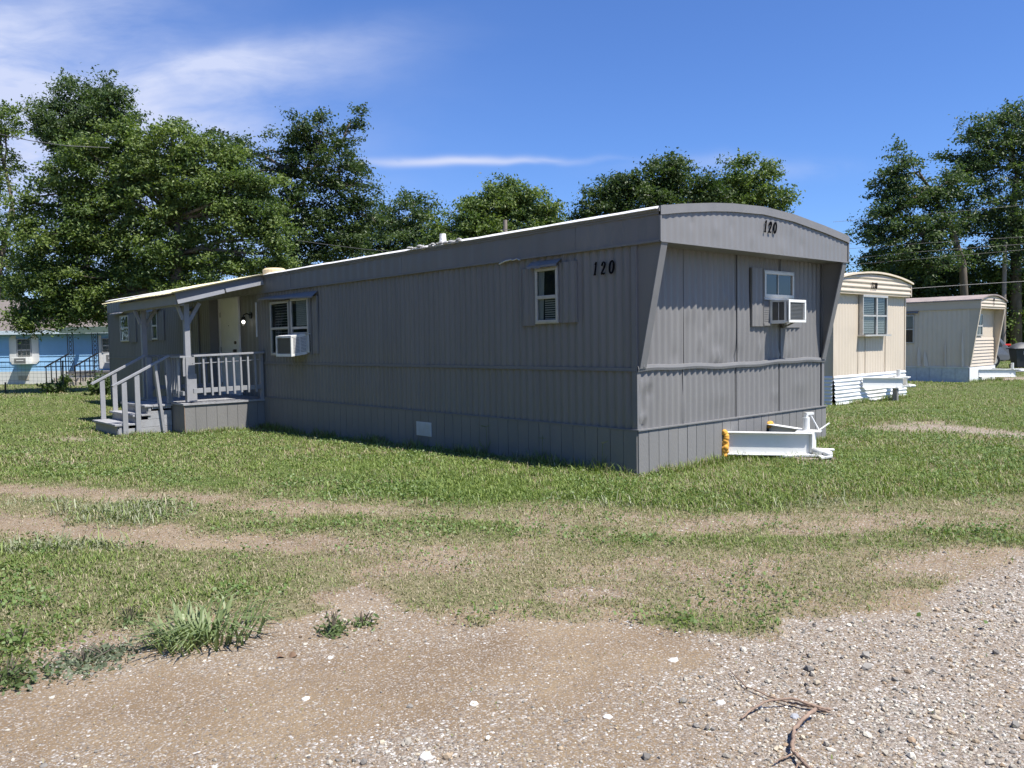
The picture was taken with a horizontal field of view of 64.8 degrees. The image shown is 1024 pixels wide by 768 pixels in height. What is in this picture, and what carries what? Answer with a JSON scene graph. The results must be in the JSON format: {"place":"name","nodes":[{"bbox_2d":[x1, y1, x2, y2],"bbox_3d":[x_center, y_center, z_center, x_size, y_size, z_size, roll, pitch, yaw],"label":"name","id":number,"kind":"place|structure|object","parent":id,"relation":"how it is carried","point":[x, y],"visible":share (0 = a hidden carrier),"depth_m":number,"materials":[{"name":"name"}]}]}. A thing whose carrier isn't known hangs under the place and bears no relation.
{"place":"outdoors","nodes":[
{"label":"outdoors","id":0,"kind":"place"},
{"bbox_2d":[0,134,108,147],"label":"cable","id":1,"kind":"object","parent":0,"point":[55,144],"visible":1,"depth_m":26.31,"materials":[{"name":"rubber"}]},
{"bbox_2d":[290,239,384,250],"bbox_3d":[-6.453,-5.291,30.763,4.445,0.592,0.018,-1,3,0],"label":"cable","id":2,"kind":"object","parent":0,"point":[341,246],"visible":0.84,"depth_m":30.76,"materials":[{"name":"metal"}]},
{"bbox_2d":[0,360,1023,767],"bbox_3d":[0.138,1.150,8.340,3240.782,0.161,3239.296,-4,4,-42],"label":"ground","id":3,"kind":"structure","parent":0,"point":[400,672],"depth_m":4.03,"materials":[{"name":"soil"}]},
{"bbox_2d":[0,287,26,299],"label":"distant tree","id":4,"kind":"object","parent":3,"relation":"on","point":[3,298],"visible":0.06,"depth_m":73.61,"materials":[{"name":"green plant"}]},
{"bbox_2d":[0,97,51,295],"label":"edge tree","id":5,"kind":"object","parent":3,"relation":"on","point":[5,111],"visible":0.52,"depth_m":50.28,"materials":[{"name":"green plant"}]},
{"bbox_2d":[0,360,63,392],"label":"stair railing","id":6,"kind":"object","parent":3,"relation":"on","point":[5,384],"visible":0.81,"depth_m":31.00,"materials":[{"name":"black metal"}]},
{"bbox_2d":[0,648,72,695],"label":"weed","id":7,"kind":"object","parent":3,"relation":"on","point":[7,676],"visible":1,"depth_m":3.78,"materials":[{"name":"green plant"}]},
{"bbox_2d":[31,378,75,393],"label":"shrub","id":8,"kind":"object","parent":3,"relation":"on","point":[54,387],"visible":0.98,"depth_m":30.39,"materials":[{"name":"green plant"}]},
{"bbox_2d":[0,300,109,383],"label":"blue house","id":9,"kind":"structure","parent":3,"relation":"on","point":[49,349],"depth_m":38.94,"materials":[{"name":"blue metal"}]},
{"bbox_2d":[11,357,32,363],"bbox_3d":[-23.502,-1.124,38.663,0.720,0.340,0.520,-1,3,0],"label":"air conditioner","id":10,"kind":"object","parent":9,"relation":"attached to","point":[21,360],"visible":1,"depth_m":38.42,"materials":[{"name":"white paint"}]},
{"bbox_2d":[16,339,31,356],"bbox_3d":[-23.541,-1.636,38.899,0.700,1.100,0.042,-1,3,0],"label":"window","id":11,"kind":"structure","parent":9,"relation":"in","point":[24,349],"depth_m":38.89,"materials":[{"name":"white glass"}]},
{"bbox_2d":[101,338,108,352],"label":"window","id":12,"kind":"structure","parent":9,"relation":"in","point":[105,342],"depth_m":38.89,"materials":[{"name":"white glass"}]},
{"bbox_2d":[103,353,108,362],"bbox_3d":[-19.223,-1.244,38.661,0.500,0.440,0.520,-1,3,0],"label":"air conditioner","id":13,"kind":"object","parent":9,"relation":"attached to","point":[106,358],"visible":0.45,"depth_m":38.42,"materials":[{"name":"white paint"}]},
{"bbox_2d":[0,608,114,664],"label":"weed","id":14,"kind":"object","parent":3,"relation":"on","point":[23,627],"visible":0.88,"depth_m":4.24,"materials":[{"name":"green plant"}]},
{"bbox_2d":[55,373,74,385],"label":"shrub","id":15,"kind":"object","parent":3,"relation":"on","point":[67,379],"visible":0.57,"depth_m":36.09,"materials":[{"name":"green plant"}]},
{"bbox_2d":[44,326,109,385],"bbox_3d":[-17.874,-1.331,37.372,6.100,2.660,3.067,-1,3,0],"label":"house porch","id":16,"kind":"object","parent":3,"relation":"on","point":[80,376],"visible":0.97,"depth_m":36.56,"materials":[{"name":"white paint"}]},
{"bbox_2d":[14,641,152,692],"bbox_3d":[-2.135,1.357,3.984,0.639,0.090,0.659,-4,4,-42],"label":"weed","id":17,"kind":"object","parent":3,"relation":"on","point":[76,657],"visible":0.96,"depth_m":3.96,"materials":[{"name":"green plant"}]},
{"bbox_2d":[18,62,153,265],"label":"tall tree","id":18,"kind":"object","parent":3,"relation":"on","point":[89,103],"visible":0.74,"depth_m":51.20,"materials":[{"name":"green plant"}]},
{"bbox_2d":[79,370,110,394],"bbox_3d":[-14.636,-0.037,29.007,1.666,0.960,1.521,-1,3,-8],"label":"shrub","id":19,"kind":"object","parent":3,"relation":"on","point":[95,387],"visible":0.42,"depth_m":28.78,"materials":[{"name":"green plant"}]},
{"bbox_2d":[72,635,140,666],"bbox_3d":[-2.049,1.354,4.062,0.325,0.087,0.359,-1,3,-4],"label":"weed","id":20,"kind":"object","parent":3,"relation":"on","point":[102,650],"visible":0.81,"depth_m":4.08,"materials":[{"name":"green plant"}]},
{"bbox_2d":[107,603,152,630],"bbox_3d":[-2.138,1.311,4.543,0.266,0.124,0.290,-4,4,-42],"label":"weed","id":21,"kind":"object","parent":3,"relation":"on","point":[129,620],"visible":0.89,"depth_m":4.53,"materials":[{"name":"green plant"}]},
{"bbox_2d":[0,98,312,343],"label":"elm tree","id":22,"kind":"object","parent":3,"relation":"on","point":[137,165],"visible":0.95,"depth_m":29.70,"materials":[{"name":"green plant"}]},
{"bbox_2d":[132,619,210,653],"bbox_3d":[-1.754,1.315,4.194,0.424,0.114,0.424,-4,4,-42],"label":"grass clump","id":23,"kind":"object","parent":3,"relation":"on","point":[170,639],"visible":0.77,"depth_m":4.18,"materials":[{"name":"green plant"}]},
{"bbox_2d":[90,273,266,435],"bbox_3d":[-7.276,-0.547,16.941,2.928,3.335,4.510,-4,4,-42],"label":"porch","id":24,"kind":"object","parent":3,"relation":"on","point":[176,408],"visible":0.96,"depth_m":15.65,"materials":[{"name":"paint"}]},
{"bbox_2d":[118,589,290,656],"bbox_3d":[-1.628,1.288,4.335,0.921,0.152,0.824,-2,3,-26],"label":"grass clump","id":25,"kind":"object","parent":3,"relation":"on","point":[204,623],"visible":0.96,"depth_m":4.29,"materials":[{"name":"green plant"}]},
{"bbox_2d":[277,652,296,657],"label":"dead leaf","id":26,"kind":"object","parent":3,"relation":"on","point":[292,654],"visible":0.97,"depth_m":4.01,"materials":[{"name":"brown plant"}]},
{"bbox_2d":[202,102,401,268],"bbox_3d":[-9.930,-6.486,37.826,9.250,12.850,4.650,-1,3,8],"label":"leaning tree","id":27,"kind":"object","parent":3,"relation":"on","point":[339,236],"visible":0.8,"depth_m":37.14,"materials":[{"name":"green plant"}]},
{"bbox_2d":[301,696,309,700],"bbox_3d":[-0.897,1.371,3.508,0.040,0.019,0.034,-4,4,-42],"label":"stone","id":28,"kind":"object","parent":3,"relation":"on","point":[305,698],"visible":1,"depth_m":3.50,"materials":[{"name":"white stone"}]},
{"bbox_2d":[312,609,358,638],"bbox_3d":[-0.963,1.288,4.321,0.285,0.143,0.243,1,3,29],"label":"weed","id":29,"kind":"object","parent":3,"relation":"on","point":[333,624],"visible":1,"depth_m":4.32,"materials":[{"name":"green plant"}]},
{"bbox_2d":[342,610,393,630],"bbox_3d":[-0.812,1.301,4.426,0.256,0.089,0.215,1,4,37],"label":"weed","id":30,"kind":"object","parent":3,"relation":"on","point":[361,623],"visible":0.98,"depth_m":4.43,"materials":[{"name":"green plant"}]},
{"bbox_2d":[356,186,451,255],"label":"distant tree","id":31,"kind":"object","parent":3,"relation":"on","point":[408,235],"visible":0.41,"depth_m":50.75,"materials":[{"name":"green plant"}]},
{"bbox_2d":[419,751,432,760],"bbox_3d":[-0.321,1.387,2.990,0.054,0.041,0.049,-4,4,-42],"label":"stone","id":32,"kind":"object","parent":3,"relation":"on","point":[425,756],"visible":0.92,"depth_m":2.98,"materials":[{"name":"white stone"}]},
{"bbox_2d":[469,701,477,706],"bbox_3d":[-0.163,1.365,3.440,0.044,0.021,0.035,-4,4,-42],"label":"stone","id":33,"kind":"object","parent":3,"relation":"on","point":[472,704],"visible":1,"depth_m":3.43,"materials":[{"name":"white stone"}]},
{"bbox_2d":[105,203,849,475],"bbox_3d":[-3.644,-0.737,17.859,4.496,3.600,20.606,-4,4,-42],"label":"mobile home","id":34,"kind":"object","parent":3,"relation":"on","point":[645,340],"visible":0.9,"depth_m":10.79,"materials":[{"name":"grey paint"}]},
{"bbox_2d":[119,315,129,341],"bbox_3d":[-10.971,-1.572,22.844,0.045,0.744,0.794,-4,4,-42],"label":"window","id":35,"kind":"structure","parent":34,"relation":"in","point":[124,319],"depth_m":22.89,"materials":[{"name":"glass"}]},
{"bbox_2d":[151,311,158,339],"bbox_3d":[-9.277,-1.513,20.946,0.045,0.724,0.444,-4,4,-42],"label":"window","id":36,"kind":"structure","parent":34,"relation":"in","point":[154,322],"depth_m":20.97,"materials":[{"name":"glass"}]},
{"bbox_2d":[189,311,192,353],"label":"window","id":37,"kind":"structure","parent":34,"relation":"in","point":[191,345],"depth_m":19.04,"materials":[{"name":"metal"}]},
{"bbox_2d":[220,298,238,394],"bbox_3d":[-6.343,-0.819,18.025,0.110,2.155,0.930,-4,4,-42],"label":"door","id":38,"kind":"structure","parent":34,"relation":"in","point":[228,327],"depth_m":18.03,"materials":[{"name":"white paint"}]},
{"bbox_2d":[241,312,251,323],"bbox_3d":[-5.654,-1.387,17.118,0.255,0.280,0.150,-4,4,-42],"label":"porch lamp","id":39,"kind":"object","parent":34,"relation":"attached to","point":[243,318],"visible":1,"depth_m":17.09,"materials":[{"name":"black metal"}]},
{"bbox_2d":[269,300,288,354],"bbox_3d":[-4.482,-1.078,15.594,0.045,1.044,0.814,-4,4,-42],"label":"window","id":40,"kind":"structure","parent":34,"relation":"in","point":[278,309],"depth_m":15.67,"materials":[{"name":"glass"}]},
{"bbox_2d":[276,333,310,356],"bbox_3d":[-4.053,-0.721,14.910,0.324,0.422,0.820,-4,4,-42],"label":"air conditioner","id":41,"kind":"object","parent":34,"relation":"attached to","point":[289,345],"visible":1,"depth_m":14.77,"materials":[{"name":"metal"}]},
{"bbox_2d":[290,298,308,334],"bbox_3d":[-3.935,-1.254,14.956,0.045,0.684,0.704,-4,4,-42],"label":"window","id":42,"kind":"structure","parent":34,"relation":"in","point":[299,316],"depth_m":14.98,"materials":[{"name":"glass"}]},
{"bbox_2d":[503,220,506,231],"bbox_3d":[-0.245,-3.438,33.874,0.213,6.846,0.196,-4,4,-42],"label":"vent pipe","id":43,"kind":"object","parent":34,"relation":"on","point":[504,224],"visible":0.21,"depth_m":33.65,"materials":[{"name":"white metal"}]},
{"bbox_2d":[534,266,559,323],"bbox_3d":[0.438,-1.106,10.069,0.045,0.704,0.424,-4,4,-42],"label":"window","id":44,"kind":"structure","parent":34,"relation":"in","point":[547,311],"depth_m":10.08,"materials":[{"name":"glass"}]},
{"bbox_2d":[722,412,834,458],"bbox_3d":[3.407,0.660,10.218,1.216,0.566,1.111,-4,4,-42],"label":"tow tongue","id":45,"kind":"object","parent":34,"relation":"attached to","point":[776,439],"visible":1,"depth_m":10.23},
{"bbox_2d":[764,270,793,298],"bbox_3d":[3.634,-1.352,10.995,0.784,0.374,0.045,-4,4,-42],"label":"window","id":46,"kind":"structure","parent":34,"relation":"in","point":[771,278],"depth_m":11.00,"materials":[{"name":"glass"}]},
{"bbox_2d":[770,299,805,328],"bbox_3d":[3.740,-0.945,10.927,0.457,0.379,0.285,-4,4,-42],"label":"air conditioner","id":47,"kind":"object","parent":34,"relation":"attached to","point":[792,312],"visible":1,"depth_m":10.81,"materials":[{"name":"white metal"}]},
{"bbox_2d":[478,425,490,454],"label":"grass stalk","id":48,"kind":"object","parent":3,"relation":"on","point":[485,451],"depth_m":11.01,"materials":[{"name":"green plant"}]},
{"bbox_2d":[417,172,576,245],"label":"round tree","id":49,"kind":"object","parent":3,"relation":"on","point":[508,199],"visible":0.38,"depth_m":42.60,"materials":[{"name":"green plant"}]},
{"bbox_2d":[533,436,546,458],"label":"grass stalk","id":50,"kind":"object","parent":3,"relation":"on","point":[542,449],"depth_m":10.19,"materials":[{"name":"plant"}]},
{"bbox_2d":[591,441,607,468],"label":"grass stalk","id":51,"kind":"object","parent":3,"relation":"on","point":[602,457],"depth_m":9.45,"materials":[{"name":"plant"}]},
{"bbox_2d":[602,714,611,718],"bbox_3d":[0.392,1.367,3.312,0.045,0.017,0.035,-4,4,-42],"label":"stone","id":52,"kind":"object","parent":3,"relation":"on","point":[607,716],"visible":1,"depth_m":3.30,"materials":[{"name":"white stone"}]},
{"bbox_2d":[557,146,745,221],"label":"broad tree","id":53,"kind":"object","parent":3,"relation":"on","point":[618,192],"visible":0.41,"depth_m":41.76,"materials":[{"name":"green plant"}]},
{"bbox_2d":[668,657,677,661],"bbox_3d":[0.782,1.337,3.903,0.057,0.017,0.047,-4,4,-42],"label":"stone","id":54,"kind":"object","parent":3,"relation":"on","point":[675,659],"visible":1,"depth_m":3.89,"materials":[{"name":"white stone"}]},
{"bbox_2d":[715,700,725,704],"bbox_3d":[0.886,1.355,3.428,0.041,0.024,0.040,-4,4,-42],"label":"stone","id":55,"kind":"object","parent":3,"relation":"on","point":[720,702],"visible":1,"depth_m":3.42,"materials":[{"name":"white stone"}]},
{"bbox_2d":[698,147,805,212],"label":"feathery tree","id":56,"kind":"object","parent":3,"relation":"on","point":[750,190],"visible":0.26,"depth_m":42.83,"materials":[{"name":"green plant"}]},
{"bbox_2d":[730,670,828,712],"bbox_3d":[1.123,1.338,3.490,0.079,0.014,0.515,-3,4,-34],"label":"stick","id":57,"kind":"object","parent":3,"relation":"on","point":[804,705],"visible":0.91,"depth_m":3.40,"materials":[{"name":"brown wood"}]},
{"bbox_2d":[740,697,830,718],"bbox_3d":[1.113,1.335,3.337,0.400,0.036,0.102,-1,3,-9],"label":"stick","id":58,"kind":"object","parent":3,"relation":"on","point":[780,699],"visible":1,"depth_m":3.35,"materials":[{"name":"brown wood"}]},
{"bbox_2d":[790,713,798,718],"bbox_3d":[1.157,1.359,3.293,0.044,0.022,0.035,-4,4,-42],"label":"stone","id":59,"kind":"object","parent":3,"relation":"on","point":[794,716],"visible":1,"depth_m":3.29,"materials":[{"name":"white stone"}]},
{"bbox_2d":[792,457,835,460],"bbox_3d":[3.790,0.918,10.127,0.494,0.070,0.216,-1,3,-10],"label":"wood block","id":60,"kind":"object","parent":3,"relation":"on","point":[797,458],"depth_m":10.03,"materials":[{"name":"beige wood"}]},
{"bbox_2d":[845,252,854,272],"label":"distant tree","id":61,"kind":"object","parent":3,"relation":"on","point":[847,266],"depth_m":49.84,"materials":[{"name":"green plant"}]},
{"bbox_2d":[824,271,913,404],"bbox_3d":[3.484,-1.283,24.713,3.900,3.116,15.470,-4,4,-42],"label":"mobile home","id":62,"kind":"object","parent":3,"relation":"on","point":[868,337],"visible":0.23,"depth_m":18.81,"materials":[{"name":"beige metal"}]},
{"bbox_2d":[857,294,891,335],"bbox_3d":[8.540,-1.605,18.970,1.380,0.960,0.190,-4,4,-42],"label":"window","id":63,"kind":"structure","parent":62,"relation":"in","point":[873,309],"depth_m":18.99,"materials":[{"name":"glass"}]},
{"bbox_2d":[861,370,915,400],"bbox_3d":[8.948,0.057,18.937,1.663,0.790,0.777,-4,4,-42],"label":"tow tongue","id":64,"kind":"object","parent":62,"relation":"attached to","point":[896,382],"visible":0.98,"depth_m":18.78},
{"bbox_2d":[842,133,987,295],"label":"slanting tree","id":65,"kind":"object","parent":3,"relation":"on","point":[940,224],"visible":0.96,"depth_m":44.08,"materials":[{"name":"green plant"}]},
{"bbox_2d":[851,237,990,297],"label":"understory tree","id":66,"kind":"object","parent":3,"relation":"on","point":[934,290],"visible":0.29,"depth_m":48.60,"materials":[{"name":"green plant"}]},
{"bbox_2d":[905,294,1007,381],"bbox_3d":[11.271,-1.655,31.526,2.474,2.946,13.660,-4,4,-42],"label":"mobile home","id":67,"kind":"object","parent":3,"relation":"on","point":[952,338],"visible":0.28,"depth_m":26.67,"materials":[{"name":"beige metal"}]},
{"bbox_2d":[906,315,913,343],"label":"window","id":68,"kind":"structure","parent":67,"relation":"in","point":[909,318],"depth_m":27.30,"materials":[{"name":"glass"}]},
{"bbox_2d":[977,314,982,335],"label":"window","id":69,"kind":"structure","parent":67,"relation":"in","point":[980,327],"depth_m":26.56,"materials":[{"name":"glass"}]},
{"bbox_2d":[978,363,1023,376],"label":"tow tongue","id":70,"kind":"object","parent":67,"relation":"attached to","point":[998,372],"visible":1,"depth_m":26.65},
{"bbox_2d":[924,95,1023,360],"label":"tall oak tree","id":71,"kind":"object","parent":3,"relation":"on","point":[1009,222],"visible":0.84,"depth_m":46.06,"materials":[{"name":"green plant"}]},
{"bbox_2d":[947,256,1023,346],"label":"understory tree","id":72,"kind":"object","parent":3,"relation":"on","point":[996,288],"visible":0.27,"depth_m":47.14,"materials":[{"name":"green plant"}]},
{"bbox_2d":[993,338,1010,366],"bbox_3d":[21.098,-1.585,38.487,4.678,1.570,1.740,-1,3,0],"label":"parked car","id":73,"kind":"object","parent":3,"relation":"on","point":[1003,354],"visible":0.21,"depth_m":37.68,"materials":[{"name":"grey paint"}]},
{"bbox_2d":[1001,239,1006,343],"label":"utility pole","id":74,"kind":"object","parent":3,"relation":"on","point":[1004,287],"visible":0.6,"depth_m":45.73,"materials":[{"name":"brown wood"}]},
{"bbox_2d":[850,237,1014,248],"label":"cable","id":75,"kind":"object","parent":74,"relation":"attached to","point":[932,242],"visible":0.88,"depth_m":42.65,"materials":[{"name":"metal"}]},
{"bbox_2d":[851,250,1016,264],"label":"cable","id":76,"kind":"object","parent":74,"relation":"attached to","point":[936,257],"visible":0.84,"depth_m":42.67,"materials":[{"name":"metal"}]},
{"bbox_2d":[849,244,1020,258],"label":"cable","id":77,"kind":"object","parent":74,"relation":"attached to","point":[936,250],"visible":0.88,"depth_m":42.66,"materials":[{"name":"metal"}]},
{"bbox_2d":[1006,342,1023,367],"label":"wheelie bin","id":78,"kind":"object","parent":3,"relation":"on","point":[1016,352],"visible":0.89,"depth_m":35.77,"materials":[{"name":"plastic"}]},
{"bbox_2d":[0,361,1023,767],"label":"grass","id":79,"kind":"structure","parent":0,"point":[816,477],"depth_m":7.77,"materials":[{"name":"green plant"}]},
{"bbox_2d":[0,0,1023,328],"label":"sky","id":80,"kind":"structure","parent":0,"point":[557,94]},
{"bbox_2d":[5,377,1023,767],"bbox_3d":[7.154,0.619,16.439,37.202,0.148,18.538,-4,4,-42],"label":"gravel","id":81,"kind":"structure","parent":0,"point":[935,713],"depth_m":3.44,"materials":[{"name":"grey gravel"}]},
{"bbox_2d":[774,707,817,767],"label":"stick","id":82,"kind":"object","parent":81,"relation":"on","point":[803,718],"visible":1,"depth_m":3.02,"materials":[{"name":"brown wood"}]},
{"bbox_2d":[837,205,1021,221],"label":"cable","id":83,"kind":"object","parent":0,"point":[933,213],"visible":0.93,"depth_m":43.60,"materials":[{"name":"rubber"}]},
{"bbox_2d":[912,281,1023,288],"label":"cable","id":84,"kind":"object","parent":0,"point":[968,284],"visible":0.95,"depth_m":29.86,"materials":[{"name":"metal"}]}
]}

